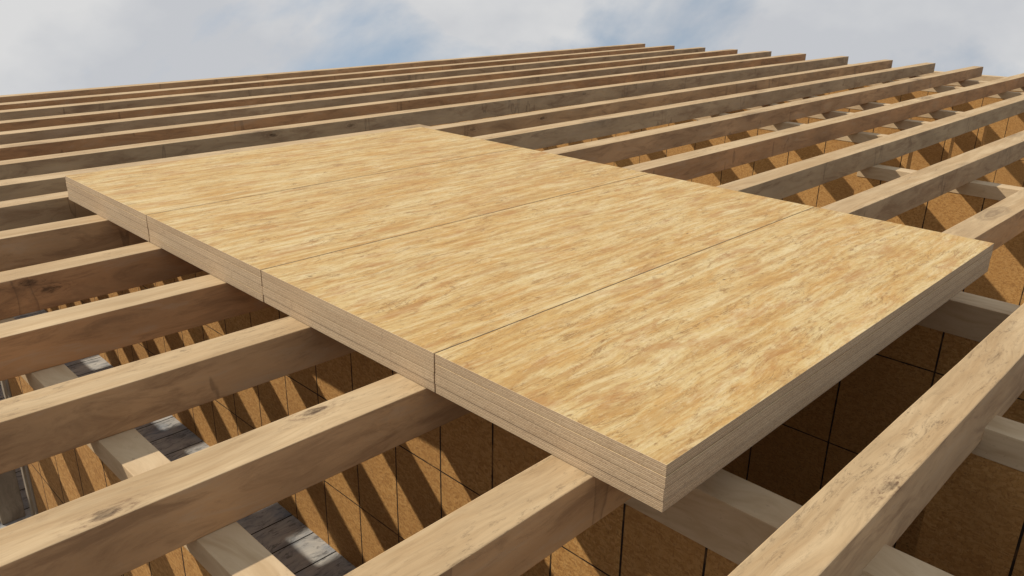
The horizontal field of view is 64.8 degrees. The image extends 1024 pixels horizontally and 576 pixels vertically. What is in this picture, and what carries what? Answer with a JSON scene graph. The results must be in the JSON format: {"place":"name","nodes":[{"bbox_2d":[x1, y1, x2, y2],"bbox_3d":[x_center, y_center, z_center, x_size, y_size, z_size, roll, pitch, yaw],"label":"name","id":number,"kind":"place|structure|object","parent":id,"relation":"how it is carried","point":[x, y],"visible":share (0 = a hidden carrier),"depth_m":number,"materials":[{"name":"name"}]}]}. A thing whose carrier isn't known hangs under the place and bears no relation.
{"place":"outdoors","nodes":[
{"label":"outdoors","id":0,"kind":"place"},
{"bbox_2d":[0,310,355,575],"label":"floor","id":1,"kind":"structure","parent":0,"point":[295,546],"depth_m":5.20,"materials":[{"name":"grey wood"}]},
{"bbox_2d":[0,317,294,575],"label":"partition wall","id":2,"kind":"structure","parent":1,"relation":"on","point":[234,549],"depth_m":3.06,"materials":[{"name":"brown wood"}]},
{"bbox_3d":[-5.458,1.357,3.095,15.800,1.638,0.197,20,28,41],"label":"partition wall","id":3,"kind":"object","parent":1,"relation":"on","visible":0},
{"bbox_2d":[0,191,97,230],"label":"joist","id":4,"kind":"object","parent":3,"relation":"on","point":[35,210],"visible":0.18,"depth_m":5.51,"materials":[{"name":"brown wood"}]},
{"bbox_2d":[0,215,148,271],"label":"joist","id":5,"kind":"object","parent":3,"relation":"on","point":[40,244],"visible":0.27,"depth_m":4.94,"materials":[{"name":"brown wood"}]},
{"bbox_2d":[0,242,203,319],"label":"joist","id":6,"kind":"object","parent":3,"relation":"on","point":[33,288],"visible":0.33,"depth_m":4.34,"materials":[{"name":"brown wood"}]},
{"bbox_2d":[0,274,271,380],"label":"joist","id":7,"kind":"object","parent":3,"relation":"on","point":[35,343],"visible":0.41,"depth_m":3.77,"materials":[{"name":"brown wood"}]},
{"bbox_2d":[0,316,354,473],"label":"joist","id":8,"kind":"object","parent":3,"relation":"on","point":[46,422],"visible":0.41,"depth_m":3.16,"materials":[{"name":"beige wood"}]},
{"bbox_2d":[0,373,470,575],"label":"joist","id":9,"kind":"object","parent":3,"relation":"on","point":[126,525],"visible":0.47,"depth_m":2.55,"materials":[{"name":"beige wood"}]},
{"bbox_2d":[264,295,435,391],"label":"plywood panel","id":10,"kind":"object","parent":9,"relation":"on","point":[406,373],"visible":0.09,"depth_m":3.35,"materials":[{"name":"beige wood"}]},
{"bbox_2d":[262,286,434,382],"bbox_3d":[0.357,-0.201,4.458,1.245,0.044,3.115,20,28,41],"label":"plywood panel","id":11,"kind":"object","parent":10,"relation":"on","point":[417,369],"visible":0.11,"depth_m":3.34,"materials":[{"name":"beige wood"}]},
{"bbox_2d":[262,278,434,371],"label":"plywood panel","id":12,"kind":"object","parent":11,"relation":"on","point":[382,341],"visible":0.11,"depth_m":3.32,"materials":[{"name":"beige wood"}]},
{"bbox_2d":[261,174,813,362],"bbox_3d":[0.359,-0.278,4.428,1.245,0.040,3.113,20,28,41],"label":"plywood panel","id":13,"kind":"object","parent":12,"relation":"on","point":[428,294],"visible":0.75,"depth_m":4.00,"materials":[{"name":"beige wood"}]},
{"bbox_2d":[344,455,631,575],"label":"joist","id":14,"kind":"object","parent":3,"relation":"on","point":[521,523],"visible":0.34,"depth_m":2.36,"materials":[{"name":"beige wood"}]},
{"bbox_2d":[0,0,1023,94],"label":"sky","id":15,"kind":"structure","parent":0,"point":[46,45],"materials":[{"name":"grey"}]},
{"bbox_2d":[847,64,1004,80],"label":"partition wall","id":16,"kind":"structure","parent":0,"point":[986,78],"depth_m":16.86,"materials":[{"name":"brown wood"}]},
{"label":"floor","id":17,"kind":"structure","parent":0,"visible":0},
{"bbox_2d":[2,267,953,575],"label":"partition wall","id":18,"kind":"structure","parent":17,"relation":"on","point":[722,523],"depth_m":3.91,"materials":[{"name":"brown wood"}]},
{"bbox_2d":[435,99,912,207],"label":"partition wall","id":19,"kind":"structure","parent":17,"relation":"on","point":[828,193],"depth_m":10.67,"materials":[{"name":"brown wood"}]},
{"bbox_2d":[619,91,954,170],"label":"partition wall","id":20,"kind":"structure","parent":17,"relation":"on","point":[925,157],"depth_m":10.88,"materials":[{"name":"brown wood"}]},
{"bbox_2d":[674,90,987,157],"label":"partition wall","id":21,"kind":"structure","parent":17,"relation":"on","point":[969,141],"depth_m":11.78,"materials":[{"name":"brown wood"}]},
{"bbox_2d":[722,291,1023,556],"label":"partition wall","id":22,"kind":"structure","parent":17,"relation":"on","point":[805,455],"depth_m":5.10,"materials":[{"name":"brown wood"}]},
{"bbox_2d":[0,124,430,201],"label":"joist","id":23,"kind":"object","parent":22,"relation":"on","point":[28,186],"visible":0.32,"depth_m":6.25,"materials":[{"name":"brown wood"}]},
{"bbox_2d":[0,43,644,102],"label":"joist","id":24,"kind":"object","parent":22,"relation":"on","point":[114,89],"visible":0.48,"depth_m":13.09,"materials":[{"name":"brown wood"}]},
{"bbox_2d":[0,45,674,109],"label":"joist","id":25,"kind":"object","parent":22,"relation":"on","point":[103,97],"visible":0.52,"depth_m":12.51,"materials":[{"name":"brown wood"}]},
{"bbox_2d":[0,47,704,120],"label":"joist","id":26,"kind":"object","parent":22,"relation":"on","point":[23,113],"visible":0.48,"depth_m":11.67,"materials":[{"name":"brown wood"}]},
{"bbox_2d":[0,49,737,131],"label":"joist","id":27,"kind":"object","parent":22,"relation":"on","point":[45,121],"visible":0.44,"depth_m":10.99,"materials":[{"name":"brown wood"}]},
{"bbox_2d":[0,51,771,144],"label":"joist","id":28,"kind":"object","parent":22,"relation":"on","point":[46,133],"visible":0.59,"depth_m":10.32,"materials":[{"name":"brown wood"}]},
{"bbox_2d":[0,53,805,160],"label":"joist","id":29,"kind":"object","parent":22,"relation":"on","point":[62,145],"visible":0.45,"depth_m":9.66,"materials":[{"name":"brown wood"}]},
{"bbox_2d":[0,56,848,179],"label":"joist","id":30,"kind":"object","parent":22,"relation":"on","point":[131,153],"visible":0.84,"depth_m":9.25,"materials":[{"name":"brown wood"}]},
{"bbox_2d":[473,62,935,149],"bbox_3d":[3.562,-2.788,11.906,0.196,0.195,15.750,19,27,40],"label":"joist","id":31,"kind":"object","parent":22,"relation":"on","point":[540,137],"visible":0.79,"depth_m":10.42,"materials":[{"name":"brown wood"}]},
{"bbox_2d":[542,66,982,163],"bbox_3d":[4.229,-2.544,11.295,0.197,0.195,15.750,19,27,40],"label":"joist","id":32,"kind":"object","parent":22,"relation":"on","point":[612,149],"visible":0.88,"depth_m":9.70,"materials":[{"name":"brown wood"}]},
{"bbox_2d":[68,194,149,241],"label":"plywood panel","id":33,"kind":"object","parent":32,"relation":"on","point":[112,219],"visible":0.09,"depth_m":5.04,"materials":[{"name":"beige wood"}]},
{"bbox_2d":[67,188,148,234],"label":"plywood panel","id":34,"kind":"object","parent":33,"relation":"on","point":[137,226],"visible":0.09,"depth_m":5.04,"materials":[{"name":"beige wood"}]},
{"bbox_2d":[66,182,147,227],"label":"plywood panel","id":35,"kind":"object","parent":34,"relation":"on","point":[124,213],"visible":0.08,"depth_m":5.01,"materials":[{"name":"beige wood"}]},
{"bbox_2d":[65,127,521,220],"bbox_3d":[-1.477,-0.947,6.106,1.316,0.040,3.113,20,28,41],"label":"plywood panel","id":36,"kind":"object","parent":35,"relation":"on","point":[142,191],"visible":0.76,"depth_m":5.79,"materials":[{"name":"beige wood"}]},
{"bbox_2d":[815,81,1023,186],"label":"partition wall","id":37,"kind":"structure","parent":17,"relation":"on","point":[1011,174],"depth_m":14.49,"materials":[{"name":"brown wood"}]},
{"bbox_2d":[622,73,1023,180],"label":"joist","id":38,"kind":"object","parent":37,"relation":"on","point":[700,162],"visible":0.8,"depth_m":8.88,"materials":[{"name":"brown wood"}]},
{"bbox_2d":[149,236,263,301],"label":"plywood panel","id":39,"kind":"object","parent":38,"relation":"on","point":[219,275],"visible":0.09,"depth_m":4.19,"materials":[{"name":"beige wood"}]},
{"bbox_2d":[149,229,262,293],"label":"plywood panel","id":40,"kind":"object","parent":39,"relation":"on","point":[214,265],"visible":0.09,"depth_m":4.18,"materials":[{"name":"beige wood"}]},
{"bbox_2d":[147,222,262,285],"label":"plywood panel","id":41,"kind":"object","parent":40,"relation":"on","point":[217,259],"visible":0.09,"depth_m":4.15,"materials":[{"name":"beige wood"}]},
{"bbox_2d":[146,148,649,277],"bbox_3d":[-0.546,-0.608,5.255,1.280,0.040,3.113,20,28,41],"label":"plywood panel","id":42,"kind":"object","parent":41,"relation":"on","point":[256,234],"visible":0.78,"depth_m":4.89,"materials":[{"name":"beige wood"}]},
{"bbox_2d":[716,94,1023,199],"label":"joist","id":43,"kind":"object","parent":37,"relation":"on","point":[779,183],"visible":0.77,"depth_m":7.87,"materials":[{"name":"brown wood"}]},
{"bbox_2d":[821,130,1023,220],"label":"joist","id":44,"kind":"object","parent":37,"relation":"on","point":[886,201],"visible":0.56,"depth_m":6.74,"materials":[{"name":"brown wood"}]},
{"bbox_2d":[942,188,1023,250],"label":"joist","id":45,"kind":"object","parent":37,"relation":"on","point":[999,223],"visible":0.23,"depth_m":5.52,"materials":[{"name":"brown wood"}]},
{"bbox_2d":[436,265,988,512],"bbox_3d":[1.169,0.134,3.731,1.018,0.039,3.113,20,28,41],"label":"plywood panel","id":46,"kind":"object","parent":45,"relation":"on","point":[627,489],"visible":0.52,"depth_m":2.73,"materials":[{"name":"beige wood"}]},
{"bbox_2d":[435,258,990,501],"bbox_3d":[1.167,0.096,3.714,1.018,0.044,3.112,20,28,41],"label":"plywood panel","id":47,"kind":"object","parent":46,"relation":"on","point":[624,475],"visible":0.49,"depth_m":2.71,"materials":[{"name":"beige wood"}]},
{"bbox_2d":[435,250,992,488],"bbox_3d":[1.169,0.056,3.698,1.018,0.041,3.110,20,28,41],"label":"plywood panel","id":48,"kind":"object","parent":47,"relation":"on","point":[635,468],"visible":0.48,"depth_m":2.70,"materials":[{"name":"beige wood"}]},
{"bbox_2d":[435,207,993,476],"bbox_3d":[1.170,0.017,3.686,1.018,0.040,3.113,20,28,41],"label":"plywood panel","id":49,"kind":"object","parent":48,"relation":"on","point":[666,369],"visible":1,"depth_m":3.19,"materials":[{"name":"beige wood"}]},
{"bbox_2d":[854,164,1023,305],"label":"partition wall","id":50,"kind":"structure","parent":17,"relation":"on","point":[1001,278],"depth_m":7.49,"materials":[{"name":"brown wood"}]},
{"bbox_2d":[728,303,1023,575],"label":"joist","id":51,"kind":"object","parent":50,"relation":"on","point":[857,513],"visible":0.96,"depth_m":2.66,"materials":[{"name":"beige wood"}]},
{"bbox_2d":[892,75,1023,91],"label":"partition wall","id":52,"kind":"structure","parent":17,"relation":"on","point":[965,83],"depth_m":15.91,"materials":[{"name":"brown wood"}]},
{"bbox_2d":[425,59,892,136],"bbox_3d":[2.987,-2.996,12.430,0.186,0.195,15.754,19,27,39],"label":"joist","id":53,"kind":"object","parent":52,"relation":"on","point":[486,126],"visible":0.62,"depth_m":11.08,"materials":[{"name":"brown wood"}]},
{"bbox_2d":[914,415,1023,575],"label":"partition wall","id":54,"kind":"structure","parent":17,"relation":"on","point":[973,522],"depth_m":3.33,"materials":[{"name":"brown wood"}]}
]}

